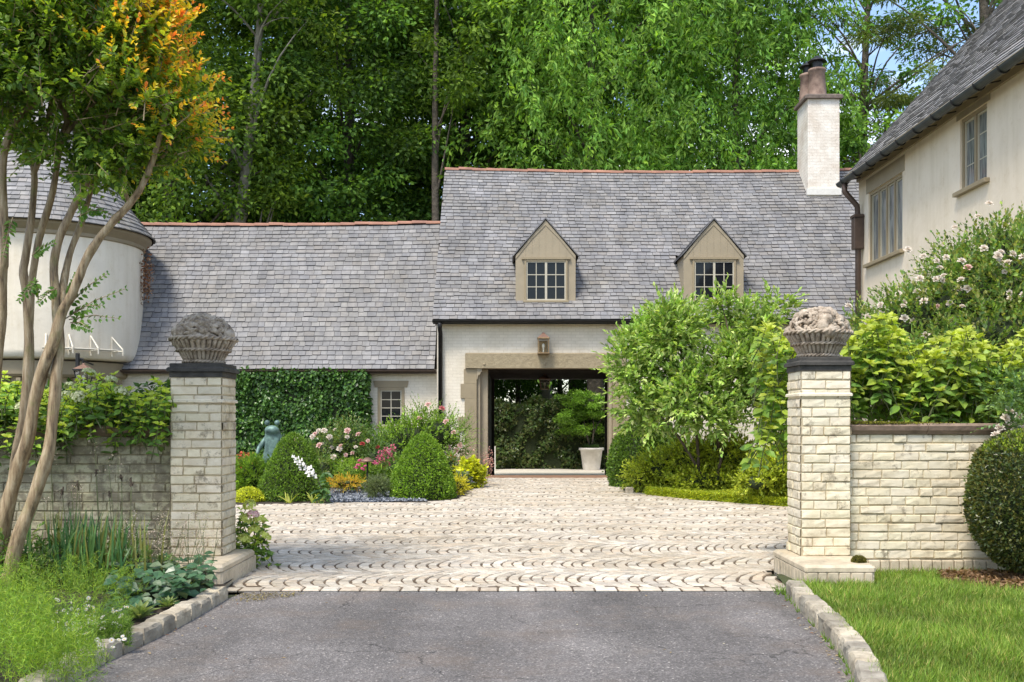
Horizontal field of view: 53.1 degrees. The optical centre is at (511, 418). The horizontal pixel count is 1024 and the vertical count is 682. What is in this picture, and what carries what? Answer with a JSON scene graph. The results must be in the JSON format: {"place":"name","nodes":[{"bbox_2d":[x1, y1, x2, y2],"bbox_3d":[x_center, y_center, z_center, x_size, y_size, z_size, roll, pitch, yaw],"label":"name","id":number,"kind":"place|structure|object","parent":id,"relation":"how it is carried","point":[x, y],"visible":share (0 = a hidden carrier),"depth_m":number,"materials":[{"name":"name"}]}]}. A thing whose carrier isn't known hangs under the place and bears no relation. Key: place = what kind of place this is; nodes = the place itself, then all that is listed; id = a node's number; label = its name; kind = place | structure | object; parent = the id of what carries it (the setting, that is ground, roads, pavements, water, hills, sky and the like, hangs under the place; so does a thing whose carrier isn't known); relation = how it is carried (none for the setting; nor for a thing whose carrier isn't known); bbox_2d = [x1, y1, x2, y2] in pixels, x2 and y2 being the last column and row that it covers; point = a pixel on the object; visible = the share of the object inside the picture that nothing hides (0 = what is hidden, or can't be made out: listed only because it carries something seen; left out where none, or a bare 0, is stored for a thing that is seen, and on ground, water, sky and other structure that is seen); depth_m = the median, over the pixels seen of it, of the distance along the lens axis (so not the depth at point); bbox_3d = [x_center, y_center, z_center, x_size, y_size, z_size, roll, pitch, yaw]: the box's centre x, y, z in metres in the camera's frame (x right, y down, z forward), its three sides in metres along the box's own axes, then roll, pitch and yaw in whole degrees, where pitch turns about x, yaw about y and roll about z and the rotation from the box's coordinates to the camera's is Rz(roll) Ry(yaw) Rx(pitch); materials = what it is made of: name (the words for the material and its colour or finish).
{"place":"outdoors","nodes":[
{"label":"outdoors","id":0,"kind":"place"},
{"bbox_2d":[0,576,231,681],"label":"bed soil","id":1,"kind":"structure","parent":0,"point":[141,620],"depth_m":7.41,"materials":[{"name":"brown soil"}]},
{"bbox_2d":[0,544,148,681],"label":"love in mist","id":2,"kind":"object","parent":1,"relation":"on","point":[27,640],"visible":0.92,"depth_m":5.65,"materials":[{"name":"green plant"}]},
{"bbox_2d":[38,596,135,661],"bbox_3d":[-2.697,1.310,6.507,0.630,0.208,1.838,0,0,-24],"label":"daisy plant","id":3,"kind":"object","parent":1,"relation":"on","point":[120,627],"visible":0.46,"depth_m":6.36,"materials":[{"name":"green plant"}]},
{"bbox_2d":[0,514,175,593],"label":"bed foliage","id":4,"kind":"object","parent":1,"relation":"on","point":[38,543],"visible":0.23,"depth_m":8.32,"materials":[{"name":"green plant"}]},
{"bbox_2d":[24,469,169,590],"bbox_3d":[-3.453,0.902,8.513,1.165,0.968,0.753,0,0,0],"label":"iris clump","id":5,"kind":"object","parent":1,"relation":"on","point":[117,546],"visible":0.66,"depth_m":8.33,"materials":[{"name":"green plant"}]},
{"bbox_2d":[0,0,233,592],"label":"crape myrtle","id":6,"kind":"object","parent":1,"relation":"on","point":[45,45],"visible":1,"depth_m":7.96,"materials":[{"name":"green plant"}]},
{"bbox_2d":[43,435,224,581],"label":"dry flower stalks","id":7,"kind":"object","parent":1,"relation":"on","point":[182,531],"visible":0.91,"depth_m":8.46,"materials":[{"name":"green plant"}]},
{"bbox_2d":[123,599,158,618],"bbox_3d":[-2.558,1.296,7.001,0.258,0.142,0.285,0,0,-43],"label":"lambs ear","id":8,"kind":"object","parent":1,"relation":"on","point":[140,610],"visible":0.95,"depth_m":6.97},
{"bbox_2d":[103,550,216,620],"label":"coral bells","id":9,"kind":"object","parent":1,"relation":"on","point":[169,580],"visible":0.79,"depth_m":7.80,"materials":[{"name":"green plant"}]},
{"bbox_2d":[156,595,178,606],"bbox_3d":[-2.486,1.321,7.422,0.183,0.093,0.177,0,0,41],"label":"lambs ear","id":10,"kind":"object","parent":1,"relation":"on","point":[168,601],"visible":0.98,"depth_m":7.42},
{"bbox_2d":[236,477,474,504],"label":"flower bed soil","id":11,"kind":"structure","parent":0,"point":[298,502],"depth_m":17.44,"materials":[{"name":"soil"}]},
{"bbox_2d":[235,485,265,502],"bbox_3d":[-4.533,1.305,17.662,0.594,0.312,0.557,0,0,-24],"label":"sedum mound","id":12,"kind":"object","parent":11,"relation":"on","point":[255,494],"visible":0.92,"depth_m":17.51,"materials":[{"name":"yellow plant"}]},
{"bbox_2d":[235,449,266,489],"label":"bedding plant","id":13,"kind":"object","parent":11,"relation":"on","point":[249,473],"visible":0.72,"depth_m":18.05,"materials":[{"name":"green plant"}]},
{"bbox_2d":[256,420,284,462],"bbox_3d":[-4.872,0.728,20.847,0.767,1.405,0.606,0,0,0],"label":"frog statue","id":14,"kind":"object","parent":11,"relation":"on","point":[271,439],"visible":0.19,"depth_m":20.75,"materials":[{"name":"stone"}]},
{"bbox_2d":[257,431,330,501],"bbox_3d":[-3.883,0.840,18.094,1.322,1.254,1.330,0,0,0],"label":"boxwood cone","id":15,"kind":"object","parent":11,"relation":"on","point":[282,475],"visible":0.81,"depth_m":17.74,"materials":[{"name":"green plant"}]},
{"bbox_2d":[292,455,332,503],"bbox_3d":[-3.336,1.017,17.125,0.717,0.850,0.526,0,0,-15],"label":"foxglove","id":16,"kind":"object","parent":11,"relation":"on","point":[310,469],"visible":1,"depth_m":17.06,"materials":[{"name":"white plant"}]},
{"bbox_2d":[319,453,347,487],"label":"bedding plant","id":17,"kind":"object","parent":11,"relation":"on","point":[333,464],"visible":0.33,"depth_m":20.70,"materials":[{"name":"green plant"}]},
{"bbox_2d":[293,408,382,486],"bbox_3d":[-3.651,0.719,21.160,1.907,1.901,2.430,0,0,0],"label":"rose bush","id":18,"kind":"object","parent":11,"relation":"on","point":[331,446],"visible":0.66,"depth_m":21.32,"materials":[{"name":"green plant"}]},
{"bbox_2d":[326,472,366,492],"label":"bedding plant","id":19,"kind":"object","parent":11,"relation":"on","point":[342,481],"visible":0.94,"depth_m":19.28,"materials":[{"name":"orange plant"}]},
{"bbox_2d":[333,417,398,479],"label":"rose bush","id":20,"kind":"object","parent":11,"relation":"on","point":[372,453],"visible":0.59,"depth_m":21.23,"materials":[{"name":"green plant"}]},
{"bbox_2d":[361,473,392,497],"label":"bedding plant","id":21,"kind":"object","parent":11,"relation":"on","point":[376,485],"visible":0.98,"depth_m":18.12,"materials":[{"name":"green plant"}]},
{"bbox_2d":[364,444,395,485],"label":"snapdragons","id":22,"kind":"object","parent":11,"relation":"on","point":[383,457],"visible":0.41,"depth_m":20.07,"materials":[{"name":"pink plant"}]},
{"bbox_2d":[369,451,401,477],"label":"bedding plant","id":23,"kind":"object","parent":11,"relation":"on","point":[396,458],"visible":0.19,"depth_m":20.14,"materials":[{"name":"green plant"}]},
{"bbox_2d":[365,404,469,462],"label":"garden plant","id":24,"kind":"object","parent":11,"relation":"on","point":[404,437],"visible":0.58,"depth_m":22.24,"materials":[{"name":"green plant"}]},
{"bbox_2d":[387,432,457,499],"bbox_3d":[-1.621,0.851,18.504,1.281,1.248,1.333,0,0,0],"label":"boxwood cone","id":25,"kind":"object","parent":11,"relation":"on","point":[421,468],"visible":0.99,"depth_m":18.13,"materials":[{"name":"green plant"}]},
{"bbox_2d":[389,394,485,464],"bbox_3d":[-1.658,0.515,22.875,2.208,2.279,1.970,0,0,0],"label":"rose bush","id":26,"kind":"object","parent":11,"relation":"on","point":[459,427],"visible":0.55,"depth_m":22.76,"materials":[{"name":"green plant"}]},
{"bbox_2d":[445,448,459,475],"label":"bedding plant","id":27,"kind":"object","parent":11,"relation":"on","point":[451,462],"visible":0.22,"depth_m":21.50,"materials":[{"name":"green plant"}]},
{"bbox_2d":[453,473,472,494],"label":"bedding plant","id":28,"kind":"object","parent":11,"relation":"on","point":[461,486],"visible":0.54,"depth_m":19.23,"materials":[{"name":"yellow plant"}]},
{"bbox_2d":[452,454,488,487],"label":"bedding plant","id":29,"kind":"object","parent":11,"relation":"on","point":[474,468],"visible":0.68,"depth_m":21.05,"materials":[{"name":"yellow plant"}]},
{"label":"gravel base","id":30,"kind":"structure","parent":11,"relation":"on","visible":0},
{"bbox_2d":[329,485,427,502],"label":"gravel","id":31,"kind":"structure","parent":30,"relation":"on","point":[349,496],"depth_m":17.99,"materials":[{"name":"gravel"}]},
{"bbox_2d":[331,456,369,480],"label":"bedding plant","id":32,"kind":"object","parent":31,"relation":"on","point":[346,467],"visible":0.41,"depth_m":20.10,"materials":[{"name":"green plant"}]},
{"bbox_2d":[329,457,390,489],"bbox_3d":[-2.830,1.093,20.002,1.591,0.705,0.794,0,0,0],"label":"pink phlox","id":33,"kind":"object","parent":31,"relation":"on","point":[356,467],"visible":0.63,"depth_m":19.88,"materials":[{"name":"green plant"}]},
{"bbox_2d":[74,592,852,681],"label":"driveway","id":34,"kind":"structure","parent":0,"point":[516,637],"depth_m":6.57,"materials":[{"name":"grey asphalt"}]},
{"bbox_2d":[230,591,301,601],"bbox_3d":[-1.960,1.417,8.188,0.533,0.045,0.403,0,0,0],"label":"dry moss patch","id":35,"kind":"object","parent":34,"relation":"on","point":[245,595],"visible":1,"depth_m":8.22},
{"bbox_2d":[92,592,847,678],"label":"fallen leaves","id":36,"kind":"object","parent":34,"relation":"on","point":[576,624],"visible":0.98,"depth_m":6.51,"materials":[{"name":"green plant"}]},
{"bbox_2d":[770,582,853,681],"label":"kerb weeds","id":37,"kind":"object","parent":34,"relation":"on","point":[783,591],"visible":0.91,"depth_m":7.03,"materials":[{"name":"green plant"}]},
{"bbox_2d":[4,0,997,402],"label":"sky","id":38,"kind":"structure","parent":0,"point":[883,55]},
{"bbox_2d":[228,487,781,598],"bbox_3d":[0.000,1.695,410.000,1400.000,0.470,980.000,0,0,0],"label":"ground","id":39,"kind":"structure","parent":0,"point":[231,594],"depth_m":8.65,"materials":[{"name":"soil"}]},
{"bbox_2d":[1,101,155,398],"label":"round turret","id":40,"kind":"object","parent":39,"relation":"on","point":[118,256],"visible":0.34,"depth_m":24.78,"materials":[{"name":"paint"}]},
{"bbox_2d":[42,333,123,356],"bbox_3d":[-10.283,-1.777,24.580,1.938,0.495,0.544,0,0,-43],"label":"bracket shelf","id":41,"kind":"object","parent":40,"relation":"attached to","point":[91,349],"visible":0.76,"depth_m":24.64,"materials":[{"name":"white metal"}]},
{"bbox_2d":[72,353,94,384],"bbox_3d":[-9.873,-1.144,23.956,0.390,0.745,1.092,0,0,0],"label":"bracket lantern","id":42,"kind":"object","parent":40,"relation":"attached to","point":[77,369],"visible":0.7,"depth_m":23.53,"materials":[{"name":"metal"}]},
{"bbox_2d":[139,243,154,304],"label":"dried vine","id":43,"kind":"object","parent":40,"relation":"attached to","point":[147,276],"visible":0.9,"depth_m":26.58,"materials":[{"name":"brown plant"}]},
{"bbox_2d":[0,425,170,572],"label":"garden wall","id":44,"kind":"structure","parent":39,"relation":"on","point":[148,494],"depth_m":9.33,"materials":[{"name":"beige brick"}]},
{"bbox_2d":[0,367,176,469],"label":"climbing hydrangea","id":45,"kind":"object","parent":44,"relation":"on","point":[83,409],"visible":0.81,"depth_m":9.12,"materials":[{"name":"green plant"}]},
{"bbox_2d":[0,375,170,424],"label":"wall creeper mass","id":46,"kind":"object","parent":39,"relation":"on","point":[167,385],"depth_m":9.82,"materials":[{"name":"green plant"}]},
{"bbox_2d":[0,99,196,221],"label":"oak tree","id":47,"kind":"object","parent":39,"relation":"on","point":[147,187],"depth_m":41.35,"materials":[{"name":"green plant"}]},
{"bbox_2d":[18,586,227,681],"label":"granite kerb","id":48,"kind":"structure","parent":39,"relation":"on","point":[174,617],"depth_m":6.71,"materials":[{"name":"beige stone"}]},
{"bbox_2d":[17,0,352,222],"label":"oak tree","id":49,"kind":"object","parent":39,"relation":"on","point":[253,13],"visible":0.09,"depth_m":37.14,"materials":[{"name":"green plant"}]},
{"bbox_2d":[164,363,255,586],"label":"gate pillar","id":50,"kind":"structure","parent":39,"relation":"on","point":[202,444],"depth_m":9.13,"materials":[{"name":"beige brick"}]},
{"bbox_2d":[168,312,238,363],"bbox_3d":[-2.819,-0.727,9.365,0.625,0.477,0.622,0,0,0],"label":"fruit basket finial","id":51,"kind":"object","parent":50,"relation":"on","point":[201,337],"visible":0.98,"depth_m":9.18,"materials":[{"name":"stone"}]},
{"bbox_2d":[141,0,366,222],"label":"beech tree","id":52,"kind":"object","parent":39,"relation":"on","point":[275,202],"visible":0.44,"depth_m":37.40,"materials":[{"name":"green plant"}]},
{"bbox_2d":[157,0,360,222],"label":"oak tree","id":53,"kind":"object","parent":39,"relation":"on","point":[231,49],"depth_m":51.78,"materials":[{"name":"green plant"}]},
{"bbox_2d":[80,220,439,435],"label":"wing","id":54,"kind":"structure","parent":39,"relation":"on","point":[350,296],"depth_m":27.11,"materials":[{"name":"grey stone"}]},
{"bbox_2d":[235,365,373,466],"bbox_3d":[-5.428,0.138,26.015,3.847,3.037,0.686,0,0,0],"label":"ivy","id":55,"kind":"object","parent":54,"relation":"attached to","point":[296,401],"visible":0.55,"depth_m":25.86,"materials":[{"name":"green plant"}]},
{"bbox_2d":[376,387,404,427],"bbox_3d":[-3.101,-0.287,26.250,0.749,1.034,0.100,0,0,0],"label":"window frame","id":56,"kind":"structure","parent":54,"relation":"in","point":[379,388],"depth_m":26.23,"materials":[{"name":"beige paint"}]},
{"bbox_2d":[205,0,444,222],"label":"maple tree","id":57,"kind":"object","parent":39,"relation":"on","point":[316,109],"visible":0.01,"depth_m":52.21,"materials":[{"name":"green plant"}]},
{"bbox_2d":[193,0,497,222],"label":"maple tree","id":58,"kind":"object","parent":39,"relation":"on","point":[348,187],"visible":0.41,"depth_m":38.95,"materials":[{"name":"green plant"}]},
{"bbox_2d":[345,0,527,220],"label":"poplar tree","id":59,"kind":"object","parent":39,"relation":"on","point":[444,109],"visible":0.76,"depth_m":38.37,"materials":[{"name":"green plant"}]},
{"bbox_2d":[319,2,579,402],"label":"oak tree","id":60,"kind":"object","parent":39,"relation":"on","point":[510,397],"visible":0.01,"depth_m":51.49,"materials":[{"name":"green plant"}]},
{"bbox_2d":[330,0,621,221],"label":"maple tree","id":61,"kind":"object","parent":39,"relation":"on","point":[478,135],"visible":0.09,"depth_m":40.30,"materials":[{"name":"green plant"}]},
{"bbox_2d":[494,379,562,407],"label":"oak tree","id":62,"kind":"object","parent":39,"relation":"on","point":[499,384],"visible":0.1,"depth_m":44.17,"materials":[{"name":"green plant"}]},
{"bbox_2d":[455,0,628,407],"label":"beech tree","id":63,"kind":"object","parent":39,"relation":"on","point":[546,394],"visible":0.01,"depth_m":43.61,"materials":[{"name":"green plant"}]},
{"bbox_2d":[494,394,604,468],"bbox_3d":[0.516,0.560,39.274,10.157,3.087,2.206,0,0,0],"label":"camellia hedge","id":64,"kind":"object","parent":39,"relation":"on","point":[526,436],"visible":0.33,"depth_m":38.76,"materials":[{"name":"green plant"}]},
{"bbox_2d":[522,379,586,404],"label":"oak tree","id":65,"kind":"object","parent":39,"relation":"on","point":[559,390],"visible":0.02,"depth_m":49.27,"materials":[{"name":"green plant"}]},
{"bbox_2d":[439,0,711,390],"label":"maple tree","id":66,"kind":"object","parent":39,"relation":"on","point":[609,29],"depth_m":52.12,"materials":[{"name":"green plant"}]},
{"bbox_2d":[418,0,753,405],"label":"weeping tree","id":67,"kind":"object","parent":39,"relation":"on","point":[590,74],"visible":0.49,"depth_m":36.81,"materials":[{"name":"green plant"}]},
{"bbox_2d":[572,379,604,404],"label":"oak tree","id":68,"kind":"object","parent":39,"relation":"on","point":[579,382],"depth_m":42.61,"materials":[{"name":"green plant"}]},
{"bbox_2d":[602,419,679,487],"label":"holly bush","id":69,"kind":"object","parent":39,"relation":"on","point":[626,446],"visible":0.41,"depth_m":21.25,"materials":[{"name":"green plant"}]},
{"bbox_2d":[432,55,858,474],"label":"carriage house","id":70,"kind":"structure","parent":39,"relation":"on","point":[571,264],"depth_m":26.93,"materials":[{"name":"stone"}]},
{"bbox_2d":[537,332,549,353],"bbox_3d":[0.770,-1.861,25.197,0.310,0.533,0.403,0,0,0],"label":"wall lantern","id":71,"kind":"object","parent":70,"relation":"attached to","point":[543,338],"depth_m":25.03,"materials":[{"name":"gold metal"}]},
{"bbox_2d":[538,374,550,389],"bbox_3d":[0.940,-1.106,29.500,0.360,0.528,0.360,0,0,0],"label":"hanging lantern","id":72,"kind":"object","parent":70,"relation":"hanging from","point":[544,380],"visible":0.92,"depth_m":29.38,"materials":[{"name":"black metal"}]},
{"bbox_2d":[579,0,810,394],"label":"oak tree","id":73,"kind":"object","parent":39,"relation":"on","point":[721,72],"depth_m":53.33,"materials":[{"name":"green plant"}]},
{"bbox_2d":[588,273,808,488],"bbox_3d":[3.492,-0.608,18.700,4.126,4.155,2.380,0,0,0],"label":"star magnolia","id":74,"kind":"object","parent":39,"relation":"on","point":[655,336],"visible":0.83,"depth_m":18.45,"materials":[{"name":"green plant"}]},
{"bbox_2d":[644,484,787,506],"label":"ground cover","id":75,"kind":"object","parent":39,"relation":"on","point":[718,495],"visible":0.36,"depth_m":17.70,"materials":[{"name":"green plant"}]},
{"bbox_2d":[615,429,757,492],"bbox_3d":[3.252,0.912,19.394,3.028,1.486,1.988,0,0,29],"label":"azalea bush","id":76,"kind":"object","parent":75,"relation":"on","point":[674,465],"visible":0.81,"depth_m":19.02,"materials":[{"name":"green plant"}]},
{"bbox_2d":[727,430,787,500],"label":"azalea bush","id":77,"kind":"object","parent":75,"relation":"on","point":[770,479],"visible":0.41,"depth_m":16.85,"materials":[{"name":"green plant"}]},
{"bbox_2d":[592,0,885,320],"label":"weeping tree","id":78,"kind":"object","parent":39,"relation":"on","point":[735,118],"visible":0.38,"depth_m":38.09,"materials":[{"name":"green plant"}]},
{"bbox_2d":[739,321,796,476],"bbox_3d":[2.797,-0.207,10.519,0.867,1.649,1.426,0,0,8],"label":"hydrangea bush","id":79,"kind":"object","parent":39,"relation":"on","point":[774,379],"visible":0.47,"depth_m":10.22,"materials":[{"name":"green plant"}]},
{"bbox_2d":[742,127,867,169],"bbox_3d":[10.709,-4.362,37.412,4.853,12.794,4.607,0,0,31],"label":"oak tree","id":80,"kind":"object","parent":39,"relation":"on","point":[849,143],"visible":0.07,"depth_m":37.09,"materials":[{"name":"green plant"}]},
{"bbox_2d":[773,357,875,583],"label":"gate pillar","id":81,"kind":"structure","parent":39,"relation":"on","point":[819,428],"depth_m":9.13,"materials":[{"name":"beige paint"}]},
{"bbox_2d":[783,306,853,356],"bbox_3d":[2.799,-0.784,9.362,0.625,0.490,0.628,0,0,0],"label":"fruit basket finial","id":82,"kind":"object","parent":81,"relation":"on","point":[820,331],"visible":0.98,"depth_m":9.18,"materials":[{"name":"stone"}]},
{"bbox_2d":[850,555,867,562],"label":"moss clump","id":83,"kind":"object","parent":81,"relation":"on","point":[858,559],"visible":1,"depth_m":8.71,"materials":[{"name":"green plant"}]},
{"bbox_2d":[786,580,886,681],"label":"granite kerb","id":84,"kind":"structure","parent":39,"relation":"on","point":[844,641],"depth_m":6.39,"materials":[{"name":"beige stone"}]},
{"bbox_2d":[791,103,903,167],"bbox_3d":[13.571,-4.834,40.101,7.707,13.787,7.691,0,0,35],"label":"oak tree","id":85,"kind":"object","parent":39,"relation":"on","point":[842,120],"visible":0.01,"depth_m":38.16,"materials":[{"name":"green plant"}]},
{"bbox_2d":[741,0,989,162],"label":"pine tree","id":86,"kind":"object","parent":39,"relation":"on","point":[890,99],"visible":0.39,"depth_m":41.08,"materials":[{"name":"green plant"}]},
{"bbox_2d":[845,0,1001,126],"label":"oak tree","id":87,"kind":"object","parent":39,"relation":"on","point":[985,10],"visible":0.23,"depth_m":41.49,"materials":[{"name":"green plant"}]},
{"bbox_2d":[836,0,1023,421],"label":"side wing","id":88,"kind":"structure","parent":39,"relation":"on","point":[944,152],"depth_m":18.01,"materials":[{"name":"beige paint"}]},
{"bbox_2d":[863,154,904,267],"bbox_3d":[7.465,-4.090,20.471,0.210,1.860,2.099,0,0,0],"label":"window frame","id":89,"kind":"structure","parent":88,"relation":"in","point":[886,201],"depth_m":20.45,"materials":[{"name":"beige paint"}]},
{"bbox_2d":[952,93,989,197],"bbox_3d":[7.465,-4.445,16.547,0.210,1.490,1.204,0,0,0],"label":"window frame","id":90,"kind":"structure","parent":88,"relation":"in","point":[974,126],"depth_m":16.54,"materials":[{"name":"beige paint"}]},
{"bbox_2d":[839,311,1023,422],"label":"hydrangea bush","id":91,"kind":"object","parent":39,"relation":"on","point":[888,383],"visible":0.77,"depth_m":9.94,"materials":[{"name":"green plant"}]},
{"bbox_2d":[840,200,1023,422],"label":"rose bush","id":92,"kind":"object","parent":39,"relation":"on","point":[979,287],"visible":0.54,"depth_m":12.09,"materials":[{"name":"green plant"}]},
{"bbox_2d":[850,423,1023,573],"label":"garden wall","id":93,"kind":"structure","parent":39,"relation":"on","point":[907,485],"depth_m":9.28,"materials":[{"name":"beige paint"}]},
{"bbox_2d":[851,420,966,424],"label":"coping moss","id":94,"kind":"object","parent":93,"relation":"on","point":[876,422],"visible":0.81,"depth_m":9.24,"materials":[{"name":"green plant"}]},
{"bbox_2d":[227,478,787,591],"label":"courtyard setts","id":95,"kind":"structure","parent":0,"point":[398,572],"depth_m":11.72,"materials":[{"name":"stone"}]},
{"bbox_2d":[235,499,280,567],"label":"hydrangea bush","id":96,"kind":"object","parent":95,"relation":"on","point":[245,538],"visible":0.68,"depth_m":9.82,"materials":[{"name":"green plant"}]},
{"bbox_2d":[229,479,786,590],"bbox_3d":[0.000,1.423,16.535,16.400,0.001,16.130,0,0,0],"label":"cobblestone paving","id":97,"kind":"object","parent":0,"point":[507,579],"visible":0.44,"depth_m":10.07,"materials":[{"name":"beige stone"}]},
{"bbox_2d":[486,475,607,477],"bbox_3d":[0.840,1.417,25.125,3.520,0.001,1.250,0,0,0],"label":"brick threshold","id":98,"kind":"object","parent":97,"relation":"on","point":[547,476],"visible":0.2,"depth_m":25.14,"materials":[{"name":"white stone"}]},
{"bbox_2d":[494,469,604,474],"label":"paving","id":99,"kind":"structure","parent":0,"point":[544,472],"depth_m":36.17,"materials":[{"name":"beige stone"}]},
{"bbox_2d":[552,388,604,469],"bbox_3d":[2.576,0.375,38.034,2.200,3.041,1.711,0,0,0],"label":"potted tree","id":100,"kind":"object","parent":99,"relation":"on","point":[591,454],"visible":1,"depth_m":37.89,"materials":[{"name":"green plant"}]},
{"bbox_2d":[777,565,1023,681],"bbox_3d":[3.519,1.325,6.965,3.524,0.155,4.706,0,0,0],"label":"lawn grass","id":101,"kind":"structure","parent":0,"point":[928,602],"depth_m":6.65,"materials":[{"name":"green plant"}]},
{"bbox_2d":[938,566,1023,591],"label":"mulch","id":102,"kind":"object","parent":101,"relation":"on","point":[995,575],"visible":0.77,"depth_m":8.69,"materials":[{"name":"brown plant"}]},
{"bbox_2d":[960,428,1023,575],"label":"boxwood globe","id":103,"kind":"object","parent":102,"relation":"on","point":[993,504],"visible":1,"depth_m":8.56,"materials":[{"name":"green plant"}]},
{"bbox_2d":[950,358,1023,443],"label":"rose bush","id":104,"kind":"object","parent":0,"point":[1016,420],"visible":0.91,"depth_m":9.09,"materials":[{"name":"green plant"}]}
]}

